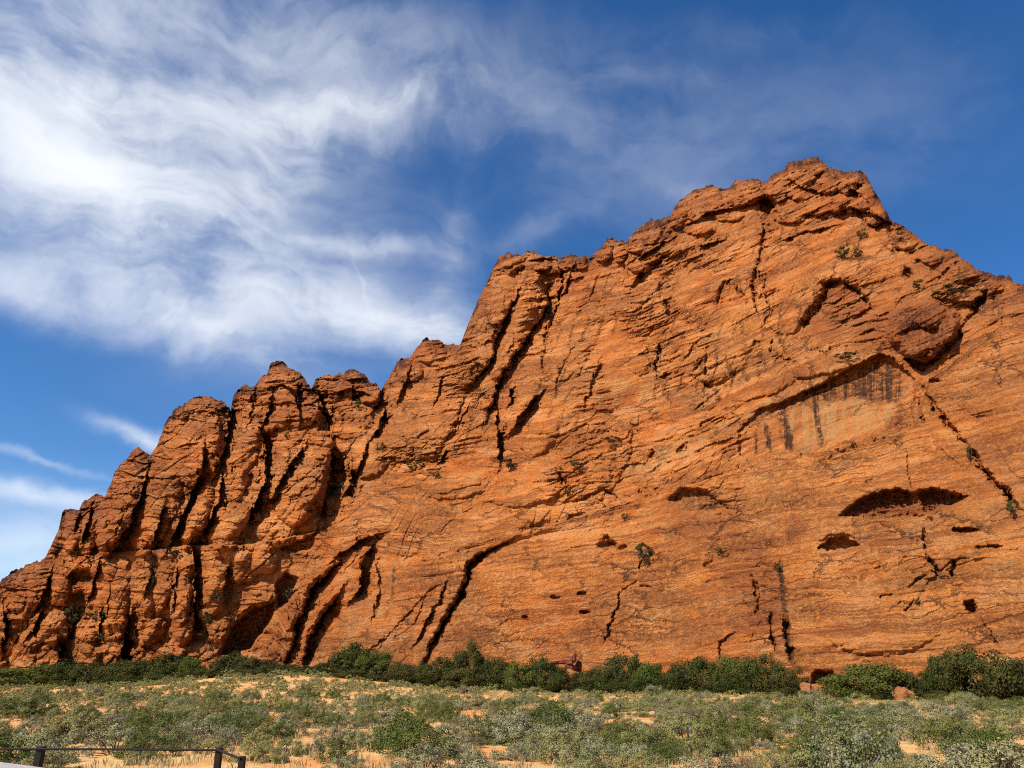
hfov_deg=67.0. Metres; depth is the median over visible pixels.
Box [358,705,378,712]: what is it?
rabbitbrush
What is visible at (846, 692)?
scrub oak
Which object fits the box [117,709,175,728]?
rabbitbrush
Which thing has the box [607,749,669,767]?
sagebrush
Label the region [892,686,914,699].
boulder
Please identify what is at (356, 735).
sagebrush
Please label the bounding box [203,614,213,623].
cliff bush
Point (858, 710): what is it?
sagebrush
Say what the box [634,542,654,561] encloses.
cliff bush
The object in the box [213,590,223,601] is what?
cliff bush
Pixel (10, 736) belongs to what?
rabbitbrush
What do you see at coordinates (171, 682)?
distant sagebrush
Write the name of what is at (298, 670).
scrub oak
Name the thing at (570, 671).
boulder
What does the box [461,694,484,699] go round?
sagebrush
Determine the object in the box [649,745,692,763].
sagebrush
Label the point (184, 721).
sagebrush
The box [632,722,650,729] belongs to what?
sagebrush
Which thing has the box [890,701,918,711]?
sagebrush
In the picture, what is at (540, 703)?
sagebrush
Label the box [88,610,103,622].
cliff bush
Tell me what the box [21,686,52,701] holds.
sagebrush
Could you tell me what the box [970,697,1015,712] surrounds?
rabbitbrush
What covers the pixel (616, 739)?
rabbitbrush
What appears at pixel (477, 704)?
sagebrush
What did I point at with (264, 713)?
sagebrush
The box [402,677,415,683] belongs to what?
scrub oak
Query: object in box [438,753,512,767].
sagebrush
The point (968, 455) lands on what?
cliff bush
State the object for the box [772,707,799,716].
sagebrush
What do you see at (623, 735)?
sagebrush
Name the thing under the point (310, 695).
rabbitbrush
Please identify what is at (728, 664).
scrub oak
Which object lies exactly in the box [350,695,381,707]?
sagebrush
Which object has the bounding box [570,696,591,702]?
sagebrush
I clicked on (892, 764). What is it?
sagebrush
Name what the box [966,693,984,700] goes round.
sagebrush
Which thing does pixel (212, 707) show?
sagebrush
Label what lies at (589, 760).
sagebrush
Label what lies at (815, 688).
boulder
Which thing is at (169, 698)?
sagebrush
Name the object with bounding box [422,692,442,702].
sagebrush
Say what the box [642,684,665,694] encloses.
sagebrush
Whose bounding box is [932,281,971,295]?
cliff bush
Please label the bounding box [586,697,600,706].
sagebrush
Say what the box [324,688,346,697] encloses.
rabbitbrush
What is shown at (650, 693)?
rabbitbrush
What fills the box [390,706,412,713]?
sagebrush
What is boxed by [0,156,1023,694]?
cliff
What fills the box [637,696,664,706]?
sagebrush
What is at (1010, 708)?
rabbitbrush
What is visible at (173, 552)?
cliff bush
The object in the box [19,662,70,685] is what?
scrub oak
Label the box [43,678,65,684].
scrub oak
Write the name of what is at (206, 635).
cliff bush
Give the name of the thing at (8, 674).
scrub oak
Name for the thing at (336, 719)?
sagebrush
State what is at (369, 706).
sagebrush
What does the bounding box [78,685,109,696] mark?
sagebrush
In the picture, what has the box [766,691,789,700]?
sagebrush
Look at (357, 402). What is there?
cliff bush
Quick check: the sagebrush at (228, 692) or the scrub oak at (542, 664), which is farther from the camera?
the scrub oak at (542, 664)
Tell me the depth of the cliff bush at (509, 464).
144.49 m
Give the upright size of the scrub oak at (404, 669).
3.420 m
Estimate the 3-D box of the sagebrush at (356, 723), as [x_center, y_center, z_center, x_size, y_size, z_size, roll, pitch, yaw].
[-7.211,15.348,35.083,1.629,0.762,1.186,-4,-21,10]
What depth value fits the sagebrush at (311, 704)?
48.56 m
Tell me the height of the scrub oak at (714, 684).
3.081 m
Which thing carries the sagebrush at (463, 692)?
on the ground at (907, 747)
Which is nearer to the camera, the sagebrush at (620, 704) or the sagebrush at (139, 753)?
the sagebrush at (139, 753)
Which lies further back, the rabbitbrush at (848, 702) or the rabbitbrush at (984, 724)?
the rabbitbrush at (848, 702)
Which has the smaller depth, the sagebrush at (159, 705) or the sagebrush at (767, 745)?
the sagebrush at (767, 745)
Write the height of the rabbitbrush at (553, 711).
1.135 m
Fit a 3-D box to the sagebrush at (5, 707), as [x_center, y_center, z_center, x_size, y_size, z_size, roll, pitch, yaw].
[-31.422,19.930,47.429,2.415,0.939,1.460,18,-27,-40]
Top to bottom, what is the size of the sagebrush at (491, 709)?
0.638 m
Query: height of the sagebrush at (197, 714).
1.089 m
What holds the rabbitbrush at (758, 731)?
on the ground at (907, 747)
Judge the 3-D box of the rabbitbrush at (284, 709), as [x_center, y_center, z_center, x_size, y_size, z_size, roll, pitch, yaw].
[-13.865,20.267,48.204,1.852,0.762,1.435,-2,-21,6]
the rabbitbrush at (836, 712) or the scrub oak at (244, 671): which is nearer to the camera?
the rabbitbrush at (836, 712)
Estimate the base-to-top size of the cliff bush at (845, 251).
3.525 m
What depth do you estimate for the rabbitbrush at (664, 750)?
20.92 m
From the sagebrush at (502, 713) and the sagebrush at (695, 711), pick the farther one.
the sagebrush at (695, 711)
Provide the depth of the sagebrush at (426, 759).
19.55 m
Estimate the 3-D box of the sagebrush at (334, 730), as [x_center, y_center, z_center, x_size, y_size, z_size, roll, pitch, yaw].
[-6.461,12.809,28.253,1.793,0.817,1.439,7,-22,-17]
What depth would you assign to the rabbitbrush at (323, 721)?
35.40 m
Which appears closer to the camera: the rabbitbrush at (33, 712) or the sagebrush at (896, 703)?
the rabbitbrush at (33, 712)
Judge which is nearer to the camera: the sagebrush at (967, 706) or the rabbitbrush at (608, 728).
the rabbitbrush at (608, 728)
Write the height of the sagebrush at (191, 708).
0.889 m
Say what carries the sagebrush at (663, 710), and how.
on the ground at (907, 747)
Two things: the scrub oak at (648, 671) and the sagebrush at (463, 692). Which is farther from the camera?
the scrub oak at (648, 671)
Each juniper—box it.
[922,647,977,693]
[936,640,1023,700]
[983,657,1023,698]
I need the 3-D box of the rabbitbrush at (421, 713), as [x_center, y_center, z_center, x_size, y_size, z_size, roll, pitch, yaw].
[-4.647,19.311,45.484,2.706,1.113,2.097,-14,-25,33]
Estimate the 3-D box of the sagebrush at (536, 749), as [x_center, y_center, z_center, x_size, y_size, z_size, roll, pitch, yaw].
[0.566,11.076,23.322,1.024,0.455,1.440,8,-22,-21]
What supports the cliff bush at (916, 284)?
on the cliff
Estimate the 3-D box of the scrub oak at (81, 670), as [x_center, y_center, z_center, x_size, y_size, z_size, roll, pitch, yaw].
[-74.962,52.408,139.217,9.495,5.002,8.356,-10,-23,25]
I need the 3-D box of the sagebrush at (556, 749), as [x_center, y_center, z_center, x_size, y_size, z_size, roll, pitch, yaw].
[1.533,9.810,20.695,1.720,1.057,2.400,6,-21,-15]
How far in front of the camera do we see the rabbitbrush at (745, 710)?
48.01 m
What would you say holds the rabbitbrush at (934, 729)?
on the ground at (907, 747)
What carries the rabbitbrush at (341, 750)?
on the ground at (907, 747)
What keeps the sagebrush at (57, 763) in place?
on the ground at (907, 747)
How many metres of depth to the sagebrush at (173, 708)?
51.26 m
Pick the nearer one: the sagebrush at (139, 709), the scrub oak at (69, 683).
the sagebrush at (139, 709)
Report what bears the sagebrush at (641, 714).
on the ground at (907, 747)
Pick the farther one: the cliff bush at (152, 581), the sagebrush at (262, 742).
the cliff bush at (152, 581)
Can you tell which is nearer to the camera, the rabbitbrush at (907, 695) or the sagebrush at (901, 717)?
the sagebrush at (901, 717)
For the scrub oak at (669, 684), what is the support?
on the ground at (907, 747)
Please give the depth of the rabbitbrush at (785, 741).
24.52 m
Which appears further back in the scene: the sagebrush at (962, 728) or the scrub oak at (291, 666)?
the scrub oak at (291, 666)
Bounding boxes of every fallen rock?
[242,652,262,666]
[800,682,812,692]
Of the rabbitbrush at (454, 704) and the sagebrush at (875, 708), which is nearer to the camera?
the sagebrush at (875, 708)
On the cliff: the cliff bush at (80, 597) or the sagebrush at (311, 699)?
the cliff bush at (80, 597)
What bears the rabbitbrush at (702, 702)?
on the ground at (907, 747)
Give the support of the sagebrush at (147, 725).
on the ground at (907, 747)
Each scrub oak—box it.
[0,667,48,683]
[2,678,36,686]
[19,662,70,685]
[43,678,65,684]
[48,657,92,681]
[51,680,78,686]
[67,661,116,684]
[88,658,140,682]
[88,679,115,684]
[101,674,142,683]
[110,658,168,682]
[135,672,173,682]
[145,650,194,676]
[169,673,196,678]
[174,656,212,676]
[192,669,223,677]
[210,650,255,672]
[235,656,281,671]
[237,668,265,675]
[255,664,296,674]
[268,663,300,670]
[287,665,318,673]
[292,667,313,674]
[310,660,358,675]
[326,640,378,675]
[330,668,366,678]
[353,650,394,678]
[364,661,417,682]
[366,672,395,681]
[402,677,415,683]
[411,661,442,686]
[427,653,469,680]
[431,680,460,687]
[438,665,502,689]
[444,639,484,681]
[475,657,520,686]
[499,660,546,688]
[501,684,529,691]
[521,652,561,685]
[535,667,579,692]
[568,686,590,692]
[569,668,601,690]
[588,670,627,693]
[592,651,646,683]
[609,676,662,693]
[630,660,671,687]
[659,664,697,692]
[668,654,727,692]
[684,688,704,692]
[700,671,751,694]
[713,654,761,692]
[726,687,756,694]
[738,651,786,693]
[761,687,798,697]
[767,664,811,692]
[815,660,910,697]
[832,691,872,699]
[867,693,894,700]
[882,669,923,695]
[913,670,952,696]
[914,690,926,698]
[922,690,951,700]
[1007,693,1023,701]
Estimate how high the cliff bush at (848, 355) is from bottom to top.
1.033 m
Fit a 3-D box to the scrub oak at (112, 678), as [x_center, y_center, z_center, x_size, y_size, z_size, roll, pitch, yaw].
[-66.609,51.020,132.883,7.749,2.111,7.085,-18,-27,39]
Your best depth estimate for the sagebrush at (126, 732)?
25.14 m
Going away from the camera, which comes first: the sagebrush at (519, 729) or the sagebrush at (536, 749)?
the sagebrush at (536, 749)
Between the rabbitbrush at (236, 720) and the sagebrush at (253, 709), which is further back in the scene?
the sagebrush at (253, 709)
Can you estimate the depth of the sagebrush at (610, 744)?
24.24 m
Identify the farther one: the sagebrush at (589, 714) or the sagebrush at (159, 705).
the sagebrush at (159, 705)
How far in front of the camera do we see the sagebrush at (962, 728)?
25.84 m
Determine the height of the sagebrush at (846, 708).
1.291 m
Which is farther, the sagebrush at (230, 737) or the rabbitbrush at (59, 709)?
the rabbitbrush at (59, 709)
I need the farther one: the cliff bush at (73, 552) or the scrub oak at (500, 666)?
the cliff bush at (73, 552)
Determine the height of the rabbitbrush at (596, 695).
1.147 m
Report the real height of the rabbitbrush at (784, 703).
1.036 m
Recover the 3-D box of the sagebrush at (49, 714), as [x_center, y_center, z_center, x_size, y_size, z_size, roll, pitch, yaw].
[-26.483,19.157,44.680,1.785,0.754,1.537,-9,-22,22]
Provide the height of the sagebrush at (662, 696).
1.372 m
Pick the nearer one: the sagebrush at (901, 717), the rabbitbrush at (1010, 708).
the sagebrush at (901, 717)
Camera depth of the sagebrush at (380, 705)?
51.79 m
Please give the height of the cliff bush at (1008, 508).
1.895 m
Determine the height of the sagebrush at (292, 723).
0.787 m
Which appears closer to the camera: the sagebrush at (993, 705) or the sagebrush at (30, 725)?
the sagebrush at (30, 725)
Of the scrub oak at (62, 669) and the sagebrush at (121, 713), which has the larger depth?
the scrub oak at (62, 669)
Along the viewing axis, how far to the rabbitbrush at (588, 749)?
20.10 m
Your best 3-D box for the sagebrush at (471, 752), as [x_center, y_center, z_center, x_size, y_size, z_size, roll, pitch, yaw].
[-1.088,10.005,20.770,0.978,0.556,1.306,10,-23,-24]
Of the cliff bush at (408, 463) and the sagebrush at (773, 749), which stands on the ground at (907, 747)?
the sagebrush at (773, 749)
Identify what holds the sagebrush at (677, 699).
on the ground at (907, 747)
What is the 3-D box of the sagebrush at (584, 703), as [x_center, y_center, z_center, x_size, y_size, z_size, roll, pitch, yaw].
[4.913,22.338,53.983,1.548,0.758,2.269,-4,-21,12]
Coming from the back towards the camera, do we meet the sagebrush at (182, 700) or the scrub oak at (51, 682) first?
the scrub oak at (51, 682)
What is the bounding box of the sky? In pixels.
[0,0,1023,581]
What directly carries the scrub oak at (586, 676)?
on the ground at (907, 747)
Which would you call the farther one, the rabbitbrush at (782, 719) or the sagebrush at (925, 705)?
the sagebrush at (925, 705)
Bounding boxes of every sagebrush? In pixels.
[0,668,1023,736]
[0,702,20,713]
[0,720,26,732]
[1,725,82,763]
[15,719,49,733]
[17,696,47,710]
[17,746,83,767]
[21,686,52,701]
[25,710,121,746]
[25,716,45,726]
[35,709,66,719]
[57,704,97,722]
[58,687,80,698]
[74,721,151,757]
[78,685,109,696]
[98,694,132,708]
[98,712,132,724]
[102,690,125,699]
[104,712,135,723]
[111,703,153,720]
[121,751,165,765]
[134,704,168,716]
[135,724,151,729]
[145,701,163,709]
[148,726,193,744]
[150,715,213,731]
[150,723,194,751]
[154,710,181,721]
[157,694,180,703]
[161,704,186,711]
[171,698,198,705]
[172,695,203,705]
[175,717,225,740]
[181,701,205,708]
[182,706,211,716]
[182,706,217,722]
[187,735,236,754]
[190,727,245,746]
[195,688,216,697]
[201,711,234,723]
[206,705,222,712]
[208,689,237,699]
[215,726,243,741]
[217,706,248,713]
[224,743,291,763]
[225,720,251,731]
[229,709,273,723]
[234,705,267,715]
[235,689,260,700]
[236,732,274,751]
[241,718,257,729]
[252,703,268,711]
[256,709,271,719]
[259,736,311,756]
[264,719,315,736]
[268,698,294,711]
[276,709,303,722]
[277,706,306,719]
[290,689,315,697]
[292,695,327,710]
[295,701,321,712]
[306,741,333,751]
[310,724,354,742]
[311,709,342,723]
[316,726,369,749]
[321,753,370,767]
[327,699,350,708]
[336,709,351,718]
[339,714,368,728]
[344,712,371,723]
[344,717,374,727]
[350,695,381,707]
[351,695,373,708]
[354,703,376,712]
[356,724,426,746]
[359,709,381,720]
[364,727,409,749]
[366,722,411,739]
[371,699,402,710]
[375,707,415,724]
[387,743,447,767]
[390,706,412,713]
[393,694,416,702]
[404,692,437,707]
[416,736,469,758]
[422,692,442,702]
[431,722,466,738]
[436,695,451,703]
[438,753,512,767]
[447,733,486,748]
[449,715,471,730]
[453,700,475,709]
[454,684,475,694]
[454,720,496,743]
[454,747,488,763]
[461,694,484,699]
[461,698,503,709]
[471,705,555,728]
[486,707,502,715]
[486,739,552,761]
[489,711,540,746]
[511,743,541,757]
[514,696,535,706]
[515,732,545,748]
[520,693,536,702]
[527,686,543,694]
[528,722,586,745]
[530,720,562,740]
[533,701,558,709]
[534,730,589,767]
[538,704,606,730]
[556,726,615,750]
[557,692,578,701]
[557,754,607,767]
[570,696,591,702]
[573,698,593,707]
[582,739,617,755]
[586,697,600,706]
[588,713,618,726]
[600,739,652,758]
[601,697,629,711]
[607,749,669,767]
[608,699,633,709]
[617,725,665,747]
[618,706,656,717]
[622,697,662,711]
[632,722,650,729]
[635,722,672,738]
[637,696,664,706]
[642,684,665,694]
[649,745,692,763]
[650,712,685,724]
[651,693,683,705]
[652,703,683,713]
[652,706,675,717]
[653,750,761,767]
[654,708,700,719]
[658,712,711,746]
[662,718,686,733]
[663,699,689,707]
[666,706,701,725]
[668,695,692,704]
[671,698,685,705]
[676,738,723,758]
[683,692,704,703]
[693,708,714,716]
[696,690,719,697]
[701,703,730,711]
[701,705,733,719]
[703,695,734,706]
[703,734,752,751]
[714,705,749,722]
[732,698,758,709]
[736,696,762,704]
[743,749,797,767]
[751,739,779,749]
[756,748,783,761]
[761,701,778,712]
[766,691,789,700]
[768,717,788,729]
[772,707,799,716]
[772,714,820,732]
[776,710,852,737]
[778,726,884,767]
[781,698,801,705]
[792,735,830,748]
[796,689,825,699]
[803,697,837,710]
[812,689,831,697]
[812,702,853,713]
[812,706,845,721]
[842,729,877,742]
[845,743,929,765]
[847,708,865,714]
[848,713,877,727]
[851,712,921,737]
[855,701,871,709]
[860,707,894,721]
[861,702,889,710]
[870,758,924,767]
[879,704,925,724]
[880,721,918,740]
[887,721,939,743]
[888,709,938,729]
[890,700,910,709]
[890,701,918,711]
[907,739,1023,767]
[918,698,952,712]
[925,707,976,723]
[933,704,952,716]
[936,722,972,743]
[937,735,1023,767]
[941,707,982,720]
[944,692,966,704]
[945,691,977,704]
[948,737,999,749]
[951,702,976,713]
[953,699,973,707]
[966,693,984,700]
[977,718,1023,739]
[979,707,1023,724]
[982,700,1004,708]
[982,706,1023,717]
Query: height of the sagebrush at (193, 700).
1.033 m
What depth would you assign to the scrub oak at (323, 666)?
120.65 m
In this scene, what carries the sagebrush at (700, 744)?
on the ground at (907, 747)
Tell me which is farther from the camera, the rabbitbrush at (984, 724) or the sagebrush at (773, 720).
the sagebrush at (773, 720)
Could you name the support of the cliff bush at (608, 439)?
on the cliff
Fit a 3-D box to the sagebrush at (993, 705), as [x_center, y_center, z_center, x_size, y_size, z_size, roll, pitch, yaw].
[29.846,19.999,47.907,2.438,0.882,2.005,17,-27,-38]
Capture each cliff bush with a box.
[64,605,86,623]
[69,549,81,554]
[73,592,83,600]
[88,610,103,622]
[98,631,104,639]
[146,575,155,592]
[165,550,180,554]
[198,631,208,638]
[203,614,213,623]
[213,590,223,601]
[282,588,294,598]
[354,399,361,407]
[376,441,385,449]
[406,461,416,468]
[502,458,517,468]
[565,485,570,493]
[568,458,583,465]
[605,436,619,442]
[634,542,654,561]
[714,548,726,552]
[834,243,849,258]
[834,351,856,358]
[853,248,862,256]
[856,228,867,237]
[912,279,922,287]
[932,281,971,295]
[966,445,973,460]
[1006,499,1018,513]
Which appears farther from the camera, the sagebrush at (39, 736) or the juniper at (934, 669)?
the juniper at (934, 669)
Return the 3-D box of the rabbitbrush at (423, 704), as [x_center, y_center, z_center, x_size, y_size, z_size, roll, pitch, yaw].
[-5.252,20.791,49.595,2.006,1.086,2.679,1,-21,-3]
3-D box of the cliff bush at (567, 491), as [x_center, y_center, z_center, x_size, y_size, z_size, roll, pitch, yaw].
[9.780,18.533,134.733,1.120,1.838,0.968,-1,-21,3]
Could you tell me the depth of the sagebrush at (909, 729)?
27.30 m
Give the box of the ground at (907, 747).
[0,674,1023,767]
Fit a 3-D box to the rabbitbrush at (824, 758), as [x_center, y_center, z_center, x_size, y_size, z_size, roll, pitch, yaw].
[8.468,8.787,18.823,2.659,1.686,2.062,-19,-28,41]
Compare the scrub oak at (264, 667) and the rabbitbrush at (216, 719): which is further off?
the scrub oak at (264, 667)
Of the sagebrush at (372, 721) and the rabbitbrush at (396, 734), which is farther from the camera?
the sagebrush at (372, 721)
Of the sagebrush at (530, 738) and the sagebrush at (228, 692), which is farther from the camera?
the sagebrush at (228, 692)
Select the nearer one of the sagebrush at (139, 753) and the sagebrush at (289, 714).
the sagebrush at (139, 753)
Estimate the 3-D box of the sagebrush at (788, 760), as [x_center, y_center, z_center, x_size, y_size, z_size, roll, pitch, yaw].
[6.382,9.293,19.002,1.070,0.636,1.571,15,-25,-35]
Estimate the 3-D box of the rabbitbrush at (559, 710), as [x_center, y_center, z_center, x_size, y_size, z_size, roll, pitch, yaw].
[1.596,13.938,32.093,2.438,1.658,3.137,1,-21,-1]
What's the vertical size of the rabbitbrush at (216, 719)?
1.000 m
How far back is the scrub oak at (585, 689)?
99.57 m
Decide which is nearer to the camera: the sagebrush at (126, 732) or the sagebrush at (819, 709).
the sagebrush at (126, 732)
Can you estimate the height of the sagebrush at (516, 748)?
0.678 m
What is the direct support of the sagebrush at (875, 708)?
on the ground at (907, 747)
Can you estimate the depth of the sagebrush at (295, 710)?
43.56 m
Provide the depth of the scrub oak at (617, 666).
101.49 m
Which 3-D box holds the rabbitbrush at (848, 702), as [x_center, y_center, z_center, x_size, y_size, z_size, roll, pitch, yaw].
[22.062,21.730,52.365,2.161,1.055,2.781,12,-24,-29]
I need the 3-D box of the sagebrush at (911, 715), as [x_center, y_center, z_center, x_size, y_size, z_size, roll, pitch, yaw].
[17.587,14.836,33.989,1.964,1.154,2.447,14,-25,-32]
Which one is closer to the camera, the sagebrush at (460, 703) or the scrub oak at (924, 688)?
the sagebrush at (460, 703)
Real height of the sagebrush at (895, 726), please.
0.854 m
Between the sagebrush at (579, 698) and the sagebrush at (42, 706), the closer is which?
the sagebrush at (42, 706)
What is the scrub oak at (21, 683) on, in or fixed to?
on the ground at (907, 747)
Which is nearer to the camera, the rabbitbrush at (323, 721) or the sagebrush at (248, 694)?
the rabbitbrush at (323, 721)
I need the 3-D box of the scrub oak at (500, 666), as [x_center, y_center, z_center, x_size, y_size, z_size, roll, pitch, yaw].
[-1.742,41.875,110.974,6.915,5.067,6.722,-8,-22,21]
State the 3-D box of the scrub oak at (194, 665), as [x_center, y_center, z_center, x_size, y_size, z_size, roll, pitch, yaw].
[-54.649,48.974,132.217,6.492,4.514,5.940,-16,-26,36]
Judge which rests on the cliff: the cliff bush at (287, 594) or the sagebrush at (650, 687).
the cliff bush at (287, 594)
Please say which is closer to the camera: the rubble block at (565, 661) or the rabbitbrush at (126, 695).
the rabbitbrush at (126, 695)
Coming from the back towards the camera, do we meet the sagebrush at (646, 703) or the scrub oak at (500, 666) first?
the scrub oak at (500, 666)
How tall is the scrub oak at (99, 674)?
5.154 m
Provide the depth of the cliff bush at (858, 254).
152.36 m
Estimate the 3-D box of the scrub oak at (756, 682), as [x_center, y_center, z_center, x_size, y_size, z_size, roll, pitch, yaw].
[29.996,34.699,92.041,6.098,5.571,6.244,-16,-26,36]
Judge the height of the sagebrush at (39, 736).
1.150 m
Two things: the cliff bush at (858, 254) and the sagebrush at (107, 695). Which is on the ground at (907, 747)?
the sagebrush at (107, 695)
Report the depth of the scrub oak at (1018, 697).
69.04 m
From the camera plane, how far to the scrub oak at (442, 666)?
116.09 m
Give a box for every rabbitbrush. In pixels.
[0,693,71,718]
[0,727,34,763]
[1,728,26,741]
[6,742,52,763]
[28,693,52,703]
[31,727,84,743]
[47,706,63,715]
[76,707,101,717]
[87,701,99,707]
[95,708,137,722]
[106,707,182,743]
[110,732,183,758]
[111,691,137,700]
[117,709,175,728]
[124,716,156,731]
[155,710,191,725]
[178,691,196,697]
[184,708,212,715]
[192,697,228,710]
[200,689,228,700]
[207,712,232,725]
[215,713,244,730]
[216,706,261,726]
[220,699,251,712]
[230,714,297,739]
[262,696,291,711]
[271,703,300,713]
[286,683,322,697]
[294,704,317,719]
[294,707,347,728]
[300,691,316,699]
[311,736,364,763]
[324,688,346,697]
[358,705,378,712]
[366,715,384,724]
[367,707,435,754]
[372,694,392,702]
[374,692,390,699]
[377,721,461,758]
[386,713,415,724]
[392,696,410,706]
[399,714,447,734]
[412,703,450,719]
[413,699,440,714]
[425,703,461,721]
[438,710,473,723]
[449,701,463,709]
[457,711,495,726]
[464,715,505,741]
[481,721,545,746]
[492,697,527,715]
[526,698,578,734]
[536,696,552,705]
[537,705,571,716]
[558,700,568,705]
[563,740,634,767]
[580,723,638,747]
[584,691,604,701]
[590,702,620,711]
[593,730,638,750]
[595,706,623,718]
[600,714,634,738]
[617,724,687,750]
[633,741,683,765]
[644,690,661,695]
[644,738,695,760]
[685,723,732,743]
[690,731,759,756]
[693,703,738,737]
[695,700,710,706]
[699,738,737,755]
[720,713,789,737]
[728,700,767,716]
[732,715,782,746]
[736,704,753,715]
[738,696,763,707]
[749,695,859,724]
[770,700,798,713]
[774,734,815,753]
[776,714,804,730]
[780,735,827,767]
[789,720,853,747]
[797,711,911,767]
[825,697,861,709]
[826,705,862,727]
[853,702,908,719]
[854,714,904,765]
[871,700,894,710]
[901,693,919,699]
[911,708,988,750]
[935,693,958,700]
[942,720,1022,766]
[955,716,1007,739]
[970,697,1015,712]
[979,695,1006,702]
[1000,696,1023,709]
[1002,705,1023,717]
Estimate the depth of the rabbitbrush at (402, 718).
38.97 m
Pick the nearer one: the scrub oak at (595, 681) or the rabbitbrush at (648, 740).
the rabbitbrush at (648, 740)
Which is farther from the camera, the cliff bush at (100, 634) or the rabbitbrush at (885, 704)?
the cliff bush at (100, 634)
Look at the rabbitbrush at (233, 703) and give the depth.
47.92 m
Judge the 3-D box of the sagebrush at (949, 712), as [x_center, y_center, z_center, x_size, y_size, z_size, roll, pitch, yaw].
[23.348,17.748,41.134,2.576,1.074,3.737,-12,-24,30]
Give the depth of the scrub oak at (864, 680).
80.50 m
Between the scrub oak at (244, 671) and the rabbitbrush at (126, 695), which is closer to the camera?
the rabbitbrush at (126, 695)
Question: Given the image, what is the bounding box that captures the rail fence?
[0,746,245,767]
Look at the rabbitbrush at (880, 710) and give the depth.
37.46 m
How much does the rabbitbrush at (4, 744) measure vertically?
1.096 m
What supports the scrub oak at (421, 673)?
on the ground at (907, 747)
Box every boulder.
[564,669,583,685]
[813,686,835,695]
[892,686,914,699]
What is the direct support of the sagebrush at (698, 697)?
on the ground at (907, 747)
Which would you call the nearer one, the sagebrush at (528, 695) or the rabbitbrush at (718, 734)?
the rabbitbrush at (718, 734)
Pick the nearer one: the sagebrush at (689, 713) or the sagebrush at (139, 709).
the sagebrush at (689, 713)
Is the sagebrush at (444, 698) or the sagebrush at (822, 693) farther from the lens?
the sagebrush at (822, 693)
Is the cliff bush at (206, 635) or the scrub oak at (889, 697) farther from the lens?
the cliff bush at (206, 635)
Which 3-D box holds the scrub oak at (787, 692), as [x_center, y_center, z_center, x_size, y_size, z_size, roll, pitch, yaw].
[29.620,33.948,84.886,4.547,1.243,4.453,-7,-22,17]
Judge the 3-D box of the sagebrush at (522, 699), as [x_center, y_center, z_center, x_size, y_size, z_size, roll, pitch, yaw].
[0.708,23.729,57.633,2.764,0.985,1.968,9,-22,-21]
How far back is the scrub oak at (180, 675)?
126.62 m
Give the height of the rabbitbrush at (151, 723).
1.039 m
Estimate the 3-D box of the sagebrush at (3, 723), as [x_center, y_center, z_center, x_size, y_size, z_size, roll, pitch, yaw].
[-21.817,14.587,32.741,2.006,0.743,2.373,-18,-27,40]
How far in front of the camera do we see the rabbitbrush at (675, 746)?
22.32 m
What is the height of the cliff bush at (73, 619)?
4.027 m
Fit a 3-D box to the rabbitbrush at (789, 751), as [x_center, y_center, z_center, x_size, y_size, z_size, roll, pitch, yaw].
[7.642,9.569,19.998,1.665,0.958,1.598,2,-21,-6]
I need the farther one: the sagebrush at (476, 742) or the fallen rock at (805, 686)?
the fallen rock at (805, 686)
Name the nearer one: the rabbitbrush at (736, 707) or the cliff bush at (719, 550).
the rabbitbrush at (736, 707)
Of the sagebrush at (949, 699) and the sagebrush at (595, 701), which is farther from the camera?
the sagebrush at (595, 701)
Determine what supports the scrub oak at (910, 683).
on the ground at (907, 747)
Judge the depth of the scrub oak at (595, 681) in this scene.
97.27 m
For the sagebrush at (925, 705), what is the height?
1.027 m
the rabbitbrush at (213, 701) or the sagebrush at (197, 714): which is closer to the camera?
the sagebrush at (197, 714)
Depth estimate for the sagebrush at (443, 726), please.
30.26 m
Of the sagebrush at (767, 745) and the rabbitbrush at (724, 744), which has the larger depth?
the sagebrush at (767, 745)
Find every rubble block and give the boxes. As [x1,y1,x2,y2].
[559,659,571,663]
[565,663,576,670]
[566,653,576,662]
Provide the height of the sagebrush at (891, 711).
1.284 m
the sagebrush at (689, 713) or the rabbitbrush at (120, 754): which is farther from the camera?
the sagebrush at (689, 713)
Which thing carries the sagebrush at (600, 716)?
on the ground at (907, 747)
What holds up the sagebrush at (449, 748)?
on the ground at (907, 747)
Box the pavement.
[0,762,41,767]
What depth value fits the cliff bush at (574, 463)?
139.37 m
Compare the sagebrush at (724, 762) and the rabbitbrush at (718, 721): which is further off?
the rabbitbrush at (718, 721)
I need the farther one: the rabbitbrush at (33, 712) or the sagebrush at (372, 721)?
the rabbitbrush at (33, 712)
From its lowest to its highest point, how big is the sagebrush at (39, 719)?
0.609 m
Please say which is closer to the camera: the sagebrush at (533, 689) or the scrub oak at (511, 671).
the sagebrush at (533, 689)
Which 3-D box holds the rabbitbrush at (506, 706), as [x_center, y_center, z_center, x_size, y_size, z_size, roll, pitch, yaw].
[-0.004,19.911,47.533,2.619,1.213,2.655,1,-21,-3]
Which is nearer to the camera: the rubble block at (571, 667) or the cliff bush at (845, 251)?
the rubble block at (571, 667)
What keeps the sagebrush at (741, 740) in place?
on the ground at (907, 747)
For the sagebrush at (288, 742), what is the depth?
22.90 m
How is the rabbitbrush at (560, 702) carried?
on the ground at (907, 747)

